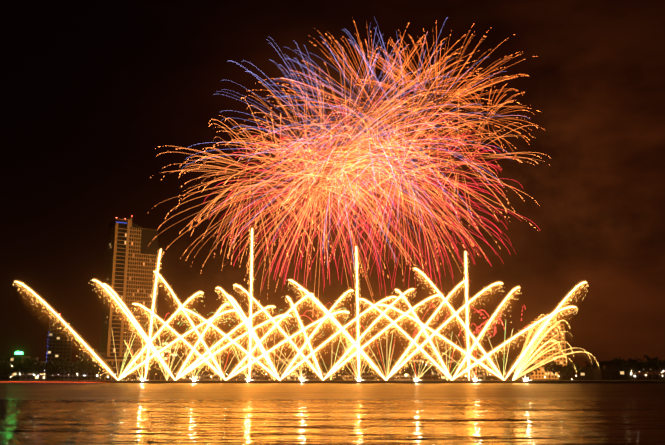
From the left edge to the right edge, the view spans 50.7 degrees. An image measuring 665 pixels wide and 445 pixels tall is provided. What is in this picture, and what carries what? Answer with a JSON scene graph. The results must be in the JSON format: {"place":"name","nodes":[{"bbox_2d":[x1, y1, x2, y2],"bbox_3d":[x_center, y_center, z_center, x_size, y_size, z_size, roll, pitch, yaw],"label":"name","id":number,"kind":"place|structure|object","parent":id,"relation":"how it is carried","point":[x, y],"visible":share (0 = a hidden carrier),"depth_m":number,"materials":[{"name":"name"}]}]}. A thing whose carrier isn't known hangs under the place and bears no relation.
{"place":"outdoors","nodes":[
{"label":"outdoors","id":0,"kind":"place"},
{"bbox_2d":[45,315,73,378],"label":"dark tower","id":1,"kind":"structure","parent":0,"point":[60,339],"depth_m":712.90,"materials":[{"name":"grey"}]},
{"bbox_2d":[100,216,166,379],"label":"skyscraper","id":2,"kind":"structure","parent":0,"point":[129,309],"depth_m":638.67,"materials":[{"name":"beige glass"}]},
{"bbox_2d":[154,341,177,361],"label":"lit office block","id":3,"kind":"structure","parent":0,"point":[164,350],"depth_m":688.57,"materials":[{"name":"yellow"}]},
{"bbox_2d":[0,383,664,444],"bbox_3d":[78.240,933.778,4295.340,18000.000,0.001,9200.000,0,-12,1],"label":"river","id":4,"kind":"structure","parent":0,"point":[332,413],"depth_m":114.80,"materials":[{"name":"black liquid"}]},
{"bbox_2d":[0,374,664,382],"bbox_3d":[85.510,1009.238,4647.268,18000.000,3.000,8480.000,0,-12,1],"label":"bank ground","id":5,"kind":"structure","parent":0,"point":[633,379],"depth_m":507.08,"materials":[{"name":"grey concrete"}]},
{"bbox_2d":[0,361,15,379],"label":"promenade tree","id":6,"kind":"object","parent":5,"relation":"on","point":[2,363],"visible":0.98,"depth_m":541.42,"materials":[{"name":"brown plant"}]},
{"bbox_2d":[0,361,17,379],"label":"promenade tree","id":7,"kind":"object","parent":5,"relation":"on","point":[7,366],"visible":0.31,"depth_m":546.60,"materials":[{"name":"brown plant"}]},
{"bbox_2d":[10,363,17,379],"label":"promenade tree","id":8,"kind":"object","parent":5,"relation":"on","point":[14,365],"visible":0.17,"depth_m":550.08,"materials":[{"name":"brown plant"}]},
{"bbox_2d":[0,356,30,379],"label":"waterfront block","id":9,"kind":"structure","parent":5,"relation":"on","point":[13,360],"depth_m":589.72,"materials":[{"name":"grey"}]},
{"bbox_2d":[15,363,36,379],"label":"promenade tree","id":10,"kind":"object","parent":5,"relation":"on","point":[27,370],"visible":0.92,"depth_m":537.25,"materials":[{"name":"brown plant"}]},
{"bbox_2d":[20,358,38,379],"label":"promenade tree","id":11,"kind":"object","parent":5,"relation":"on","point":[32,362],"visible":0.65,"depth_m":542.77,"materials":[{"name":"brown plant"}]},
{"bbox_2d":[29,358,46,379],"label":"waterfront block","id":12,"kind":"structure","parent":5,"relation":"on","point":[42,376],"depth_m":603.97,"materials":[{"name":"grey"}]},
{"bbox_2d":[30,365,45,379],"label":"promenade tree","id":13,"kind":"object","parent":5,"relation":"on","point":[38,372],"visible":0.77,"depth_m":538.72,"materials":[{"name":"brown plant"}]},
{"bbox_2d":[38,361,54,379],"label":"promenade tree","id":14,"kind":"object","parent":5,"relation":"on","point":[45,365],"visible":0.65,"depth_m":539.71,"materials":[{"name":"brown plant"}]},
{"bbox_2d":[46,368,62,379],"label":"promenade tree","id":15,"kind":"object","parent":5,"relation":"on","point":[53,369],"visible":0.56,"depth_m":540.01,"materials":[{"name":"brown plant"}]},
{"bbox_2d":[46,360,66,379],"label":"promenade tree","id":16,"kind":"object","parent":5,"relation":"on","point":[59,367],"visible":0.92,"depth_m":537.76,"materials":[{"name":"brown plant"}]},
{"bbox_2d":[58,357,70,379],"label":"promenade tree","id":17,"kind":"object","parent":5,"relation":"on","point":[65,362],"visible":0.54,"depth_m":545.32,"materials":[{"name":"brown plant"}]},
{"bbox_2d":[60,371,77,379],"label":"waterfront block","id":18,"kind":"structure","parent":5,"relation":"on","point":[66,376],"depth_m":614.06,"materials":[{"name":"grey"}]},
{"bbox_2d":[65,362,78,379],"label":"promenade tree","id":19,"kind":"object","parent":5,"relation":"on","point":[72,372],"visible":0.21,"depth_m":549.13,"materials":[{"name":"brown plant"}]},
{"bbox_2d":[66,360,82,379],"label":"promenade tree","id":20,"kind":"object","parent":5,"relation":"on","point":[73,367],"visible":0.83,"depth_m":535.72,"materials":[{"name":"brown plant"}]},
{"bbox_2d":[74,357,88,379],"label":"promenade tree","id":21,"kind":"object","parent":5,"relation":"on","point":[82,360],"visible":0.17,"depth_m":557.39,"materials":[{"name":"brown plant"}]},
{"bbox_2d":[77,349,104,379],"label":"waterfront block","id":22,"kind":"structure","parent":5,"relation":"on","point":[94,355],"depth_m":589.48,"materials":[{"name":"grey"}]},
{"bbox_2d":[82,360,100,379],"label":"promenade tree","id":23,"kind":"object","parent":5,"relation":"on","point":[86,367],"visible":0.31,"depth_m":534.75,"materials":[{"name":"brown plant"}]},
{"bbox_2d":[94,362,114,379],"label":"promenade tree","id":24,"kind":"object","parent":5,"relation":"on","point":[104,367],"visible":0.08,"depth_m":541.85,"materials":[{"name":"yellow plant"}]},
{"bbox_2d":[116,359,136,379],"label":"promenade tree","id":25,"kind":"object","parent":5,"relation":"on","point":[124,367],"visible":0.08,"depth_m":539.17,"materials":[{"name":"yellow plant"}]},
{"bbox_2d":[124,364,140,379],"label":"promenade tree","id":26,"kind":"object","parent":5,"relation":"on","point":[133,368],"depth_m":535.84,"materials":[{"name":"yellow plant"}]},
{"bbox_2d":[135,358,153,379],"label":"promenade tree","id":27,"kind":"object","parent":5,"relation":"on","point":[143,364],"depth_m":551.43,"materials":[{"name":"yellow plant"}]},
{"bbox_2d":[149,366,164,379],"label":"promenade tree","id":28,"kind":"object","parent":5,"relation":"on","point":[154,372],"visible":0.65,"depth_m":533.55,"materials":[{"name":"brown plant"}]},
{"bbox_2d":[156,363,176,379],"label":"promenade tree","id":29,"kind":"object","parent":5,"relation":"on","point":[168,369],"visible":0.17,"depth_m":551.65,"materials":[{"name":"yellow plant"}]},
{"bbox_2d":[166,352,188,379],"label":"promenade tree","id":30,"kind":"object","parent":5,"relation":"on","point":[175,363],"visible":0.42,"depth_m":542.22,"materials":[{"name":"brown plant"}]},
{"bbox_2d":[164,365,203,379],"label":"waterfront block","id":31,"kind":"structure","parent":5,"relation":"on","point":[184,377],"depth_m":599.06,"materials":[{"name":"yellow"}]},
{"bbox_2d":[181,365,193,379],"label":"promenade tree","id":32,"kind":"object","parent":5,"relation":"on","point":[185,369],"depth_m":540.66,"materials":[{"name":"yellow plant"}]},
{"bbox_2d":[185,369,198,379],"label":"promenade tree","id":33,"kind":"object","parent":5,"relation":"on","point":[189,373],"depth_m":539.65,"materials":[{"name":"yellow plant"}]},
{"bbox_2d":[189,361,207,379],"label":"promenade tree","id":34,"kind":"object","parent":5,"relation":"on","point":[199,365],"depth_m":534.05,"materials":[{"name":"yellow plant"}]},
{"bbox_2d":[193,363,215,379],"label":"promenade tree","id":35,"kind":"object","parent":5,"relation":"on","point":[205,373],"depth_m":542.96,"materials":[{"name":"brown plant"}]},
{"bbox_2d":[198,358,222,379],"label":"waterfront block","id":36,"kind":"structure","parent":5,"relation":"on","point":[213,377],"depth_m":612.97,"materials":[{"name":"brown"}]},
{"bbox_2d":[206,358,216,379],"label":"promenade tree","id":37,"kind":"object","parent":5,"relation":"on","point":[208,363],"depth_m":552.40,"materials":[{"name":"plant"}]},
{"bbox_2d":[211,361,226,379],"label":"promenade tree","id":38,"kind":"object","parent":5,"relation":"on","point":[217,366],"visible":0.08,"depth_m":545.54,"materials":[{"name":"plant"}]},
{"bbox_2d":[217,367,227,379],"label":"promenade tree","id":39,"kind":"object","parent":5,"relation":"on","point":[224,370],"visible":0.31,"depth_m":547.78,"materials":[{"name":"plant"}]},
{"bbox_2d":[227,363,235,379],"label":"promenade tree","id":40,"kind":"object","parent":5,"relation":"on","point":[231,366],"visible":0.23,"depth_m":545.74,"materials":[{"name":"brown plant"}]},
{"bbox_2d":[228,365,245,379],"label":"promenade tree","id":41,"kind":"object","parent":5,"relation":"on","point":[239,370],"depth_m":541.81,"materials":[{"name":"plant"}]},
{"bbox_2d":[220,366,264,379],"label":"waterfront block","id":42,"kind":"structure","parent":5,"relation":"on","point":[248,376],"depth_m":583.45,"materials":[{"name":"yellow"}]},
{"bbox_2d":[243,364,259,379],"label":"promenade tree","id":43,"kind":"object","parent":5,"relation":"on","point":[249,369],"depth_m":532.01,"materials":[{"name":"plant"}]},
{"bbox_2d":[245,359,266,379],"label":"promenade tree","id":44,"kind":"object","parent":5,"relation":"on","point":[256,364],"depth_m":537.27,"materials":[{"name":"plant"}]},
{"bbox_2d":[258,365,276,379],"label":"promenade tree","id":45,"kind":"object","parent":5,"relation":"on","point":[263,370],"depth_m":534.56,"materials":[{"name":"plant"}]},
{"bbox_2d":[263,363,275,379],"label":"promenade tree","id":46,"kind":"object","parent":5,"relation":"on","point":[269,368],"depth_m":540.60,"materials":[{"name":"plant"}]},
{"bbox_2d":[259,358,282,379],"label":"promenade tree","id":47,"kind":"object","parent":5,"relation":"on","point":[272,361],"visible":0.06,"depth_m":551.23,"materials":[{"name":"yellow plant"}]},
{"bbox_2d":[272,365,287,379],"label":"promenade tree","id":48,"kind":"object","parent":5,"relation":"on","point":[279,372],"visible":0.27,"depth_m":535.15,"materials":[{"name":"plant"}]},
{"bbox_2d":[276,361,292,379],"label":"promenade tree","id":49,"kind":"object","parent":5,"relation":"on","point":[285,368],"visible":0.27,"depth_m":533.54,"materials":[{"name":"plant"}]},
{"bbox_2d":[269,359,306,379],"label":"waterfront block","id":50,"kind":"structure","parent":5,"relation":"on","point":[301,376],"depth_m":597.52,"materials":[{"name":"yellow"}]},
{"bbox_2d":[286,360,301,379],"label":"promenade tree","id":51,"kind":"object","parent":5,"relation":"on","point":[293,364],"depth_m":538.01,"materials":[{"name":"plant"}]},
{"bbox_2d":[289,365,303,379],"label":"promenade tree","id":52,"kind":"object","parent":5,"relation":"on","point":[297,371],"depth_m":532.24,"materials":[{"name":"yellow plant"}]},
{"bbox_2d":[299,360,310,379],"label":"promenade tree","id":53,"kind":"object","parent":5,"relation":"on","point":[304,364],"depth_m":543.74,"materials":[{"name":"yellow plant"}]},
{"bbox_2d":[303,363,317,379],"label":"promenade tree","id":54,"kind":"object","parent":5,"relation":"on","point":[305,370],"depth_m":545.58,"materials":[{"name":"brown plant"}]},
{"bbox_2d":[307,365,322,379],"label":"promenade tree","id":55,"kind":"object","parent":5,"relation":"on","point":[314,370],"depth_m":535.56,"materials":[{"name":"plant"}]},
{"bbox_2d":[116,380,514,380],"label":"mortar racks","id":56,"kind":"object","parent":5,"relation":"on","point":[329,380],"visible":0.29,"depth_m":506.34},
{"bbox_2d":[307,369,327,379],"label":"waterfront block","id":57,"kind":"structure","parent":5,"relation":"on","point":[324,376],"depth_m":610.49,"materials":[{"name":"brown"}]},
{"bbox_2d":[312,361,329,379],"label":"promenade tree","id":58,"kind":"object","parent":5,"relation":"on","point":[322,365],"visible":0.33,"depth_m":540.20,"materials":[{"name":"brown plant"}]},
{"bbox_2d":[322,365,337,374],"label":"promenade tree","id":59,"kind":"object","parent":5,"relation":"on","point":[330,369],"visible":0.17,"depth_m":533.10,"materials":[{"name":"yellow plant"}]},
{"bbox_2d":[326,367,338,379],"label":"promenade tree","id":60,"kind":"object","parent":5,"relation":"on","point":[332,373],"depth_m":543.29,"materials":[{"name":"yellow plant"}]},
{"bbox_2d":[336,360,361,379],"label":"promenade tree","id":61,"kind":"object","parent":5,"relation":"on","point":[346,368],"visible":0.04,"depth_m":532.33,"materials":[{"name":"yellow plant"}]},
{"bbox_2d":[342,343,356,379],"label":"white midrise","id":62,"kind":"structure","parent":5,"relation":"on","point":[349,349],"depth_m":595.99,"materials":[{"name":"grey"}]},
{"bbox_2d":[340,355,362,379],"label":"promenade tree","id":63,"kind":"object","parent":5,"relation":"on","point":[353,360],"depth_m":546.99,"materials":[{"name":"yellow plant"}]},
{"bbox_2d":[354,363,365,379],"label":"promenade tree","id":64,"kind":"object","parent":5,"relation":"on","point":[361,366],"depth_m":540.84,"materials":[{"name":"yellow plant"}]},
{"bbox_2d":[362,362,374,379],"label":"promenade tree","id":65,"kind":"object","parent":5,"relation":"on","point":[369,369],"visible":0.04,"depth_m":548.89,"materials":[{"name":"brown plant"}]},
{"bbox_2d":[359,359,391,379],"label":"waterfront block","id":66,"kind":"structure","parent":5,"relation":"on","point":[366,376],"depth_m":581.90,"materials":[{"name":"brown"}]},
{"bbox_2d":[365,360,386,379],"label":"promenade tree","id":67,"kind":"object","parent":5,"relation":"on","point":[375,368],"visible":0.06,"depth_m":536.53,"materials":[{"name":"yellow plant"}]},
{"bbox_2d":[370,359,395,379],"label":"promenade tree","id":68,"kind":"object","parent":5,"relation":"on","point":[381,365],"visible":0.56,"depth_m":534.82,"materials":[{"name":"brown plant"}]},
{"bbox_2d":[379,358,397,379],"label":"promenade tree","id":69,"kind":"object","parent":5,"relation":"on","point":[386,366],"visible":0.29,"depth_m":536.24,"materials":[{"name":"brown plant"}]},
{"bbox_2d":[387,360,403,379],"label":"promenade tree","id":70,"kind":"object","parent":5,"relation":"on","point":[395,367],"visible":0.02,"depth_m":536.67,"materials":[{"name":"yellow plant"}]},
{"bbox_2d":[391,356,412,379],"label":"promenade tree","id":71,"kind":"object","parent":5,"relation":"on","point":[400,361],"visible":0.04,"depth_m":542.61,"materials":[{"name":"yellow plant"}]},
{"bbox_2d":[397,364,416,379],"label":"promenade tree","id":72,"kind":"object","parent":5,"relation":"on","point":[405,371],"visible":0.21,"depth_m":542.10,"materials":[{"name":"brown plant"}]},
{"bbox_2d":[390,360,423,379],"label":"waterfront block","id":73,"kind":"structure","parent":5,"relation":"on","point":[408,376],"depth_m":595.05,"materials":[{"name":"brown"}]},
{"bbox_2d":[405,362,420,379],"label":"promenade tree","id":74,"kind":"object","parent":5,"relation":"on","point":[414,366],"visible":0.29,"depth_m":543.44,"materials":[{"name":"brown plant"}]},
{"bbox_2d":[412,361,424,379],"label":"promenade tree","id":75,"kind":"object","parent":5,"relation":"on","point":[416,362],"visible":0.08,"depth_m":547.48,"materials":[{"name":"brown plant"}]},
{"bbox_2d":[417,362,433,379],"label":"promenade tree","id":76,"kind":"object","parent":5,"relation":"on","point":[421,368],"visible":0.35,"depth_m":541.98,"materials":[{"name":"brown plant"}]},
{"bbox_2d":[423,363,435,379],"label":"promenade tree","id":77,"kind":"object","parent":5,"relation":"on","point":[427,366],"visible":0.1,"depth_m":541.47,"materials":[{"name":"brown plant"}]},
{"bbox_2d":[428,360,441,379],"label":"promenade tree","id":78,"kind":"object","parent":5,"relation":"on","point":[436,363],"depth_m":549.76,"materials":[{"name":"plant"}]},
{"bbox_2d":[424,361,446,379],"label":"waterfront block","id":79,"kind":"structure","parent":5,"relation":"on","point":[427,376],"depth_m":608.09,"materials":[{"name":"brown"}]},
{"bbox_2d":[433,365,445,379],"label":"promenade tree","id":80,"kind":"object","parent":5,"relation":"on","point":[436,371],"depth_m":535.94,"materials":[{"name":"brown plant"}]},
{"bbox_2d":[439,363,457,379],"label":"promenade tree","id":81,"kind":"object","parent":5,"relation":"on","point":[446,368],"visible":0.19,"depth_m":529.91,"materials":[{"name":"yellow plant"}]},
{"bbox_2d":[448,362,460,379],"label":"promenade tree","id":82,"kind":"object","parent":5,"relation":"on","point":[451,367],"visible":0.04,"depth_m":547.35,"materials":[{"name":"brown plant"}]},
{"bbox_2d":[451,361,467,379],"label":"promenade tree","id":83,"kind":"object","parent":5,"relation":"on","point":[459,368],"depth_m":542.57,"materials":[{"name":"yellow plant"}]},
{"bbox_2d":[446,361,484,379],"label":"waterfront block","id":84,"kind":"structure","parent":5,"relation":"on","point":[464,374],"depth_m":580.47,"materials":[{"name":"yellow"}]},
{"bbox_2d":[459,358,473,379],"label":"promenade tree","id":85,"kind":"object","parent":5,"relation":"on","point":[463,362],"depth_m":544.62,"materials":[{"name":"plant"}]},
{"bbox_2d":[462,359,475,379],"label":"promenade tree","id":86,"kind":"object","parent":5,"relation":"on","point":[468,364],"depth_m":542.71,"materials":[{"name":"plant"}]},
{"bbox_2d":[467,359,484,379],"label":"promenade tree","id":87,"kind":"object","parent":5,"relation":"on","point":[470,369],"depth_m":545.26,"materials":[{"name":"plant"}]},
{"bbox_2d":[472,359,492,379],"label":"promenade tree","id":88,"kind":"object","parent":5,"relation":"on","point":[481,366],"depth_m":531.99,"materials":[{"name":"plant"}]},
{"bbox_2d":[484,363,501,379],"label":"promenade tree","id":89,"kind":"object","parent":5,"relation":"on","point":[493,370],"depth_m":541.17,"materials":[{"name":"plant"}]},
{"bbox_2d":[490,358,500,379],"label":"promenade tree","id":90,"kind":"object","parent":5,"relation":"on","point":[494,360],"depth_m":541.76,"materials":[{"name":"plant"}]},
{"bbox_2d":[484,362,512,379],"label":"waterfront block","id":91,"kind":"structure","parent":5,"relation":"on","point":[488,376],"depth_m":593.49,"materials":[{"name":"brown"}]},
{"bbox_2d":[494,362,510,379],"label":"promenade tree","id":92,"kind":"object","parent":5,"relation":"on","point":[502,369],"visible":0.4,"depth_m":538.38,"materials":[{"name":"brown plant"}]},
{"bbox_2d":[496,356,515,380],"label":"promenade tree","id":93,"kind":"object","parent":5,"relation":"on","point":[505,362],"visible":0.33,"depth_m":530.27,"materials":[{"name":"brown plant"}]},
{"bbox_2d":[507,368,522,378],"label":"promenade tree","id":94,"kind":"object","parent":5,"relation":"on","point":[512,372],"depth_m":544.69,"materials":[{"name":"plant"}]},
{"bbox_2d":[515,367,527,379],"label":"promenade tree","id":95,"kind":"object","parent":5,"relation":"on","point":[518,368],"depth_m":545.82,"materials":[{"name":"plant"}]},
{"bbox_2d":[519,360,538,379],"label":"promenade tree","id":96,"kind":"object","parent":5,"relation":"on","point":[527,365],"depth_m":546.52,"materials":[{"name":"plant"}]},
{"bbox_2d":[538,358,559,379],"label":"promenade tree","id":97,"kind":"object","parent":5,"relation":"on","point":[549,366],"visible":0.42,"depth_m":538.86,"materials":[{"name":"brown plant"}]},
{"bbox_2d":[554,365,567,379],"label":"promenade tree","id":98,"kind":"object","parent":5,"relation":"on","point":[558,368],"visible":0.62,"depth_m":541.09,"materials":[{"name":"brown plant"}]},
{"bbox_2d":[559,365,577,378],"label":"promenade tree","id":99,"kind":"object","parent":5,"relation":"on","point":[561,372],"visible":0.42,"depth_m":538.16,"materials":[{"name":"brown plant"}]},
{"bbox_2d":[563,362,581,380],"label":"promenade tree","id":100,"kind":"object","parent":5,"relation":"on","point":[572,367],"visible":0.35,"depth_m":531.18,"materials":[{"name":"brown plant"}]},
{"bbox_2d":[560,367,598,379],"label":"waterfront block","id":101,"kind":"structure","parent":5,"relation":"on","point":[586,373],"depth_m":605.72,"materials":[{"name":"brown"}]},
{"bbox_2d":[585,361,604,368],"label":"tree","id":102,"kind":"object","parent":5,"relation":"on","point":[600,365],"visible":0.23,"depth_m":800.47,"materials":[{"name":"brown plant"}]},
{"bbox_2d":[594,366,629,379],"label":"waterfront block","id":103,"kind":"structure","parent":5,"relation":"on","point":[610,373],"depth_m":578.60,"materials":[{"name":"brown"}]},
{"bbox_2d":[604,357,633,365],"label":"tree","id":104,"kind":"object","parent":5,"relation":"on","point":[616,361],"visible":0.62,"depth_m":807.60,"materials":[{"name":"brown plant"}]},
{"bbox_2d":[615,361,636,369],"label":"tree","id":105,"kind":"object","parent":5,"relation":"on","point":[623,365],"visible":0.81,"depth_m":801.09,"materials":[{"name":"brown plant"}]},
{"bbox_2d":[625,358,643,377],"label":"tree","id":106,"kind":"object","parent":5,"relation":"on","point":[635,361],"visible":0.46,"depth_m":817.73,"materials":[{"name":"brown plant"}]},
{"bbox_2d":[636,364,658,377],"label":"tree","id":107,"kind":"object","parent":5,"relation":"on","point":[639,368],"visible":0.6,"depth_m":810.72,"materials":[{"name":"brown plant"}]},
{"bbox_2d":[637,355,663,377],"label":"tree","id":108,"kind":"object","parent":5,"relation":"on","point":[654,359],"visible":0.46,"depth_m":810.14,"materials":[{"name":"brown plant"}]},
{"bbox_2d":[639,359,664,377],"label":"tree","id":109,"kind":"object","parent":5,"relation":"on","point":[659,365],"visible":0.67,"depth_m":805.51,"materials":[{"name":"brown plant"}]},
{"bbox_2d":[0,0,664,373],"label":"sky","id":110,"kind":"structure","parent":0,"point":[425,180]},
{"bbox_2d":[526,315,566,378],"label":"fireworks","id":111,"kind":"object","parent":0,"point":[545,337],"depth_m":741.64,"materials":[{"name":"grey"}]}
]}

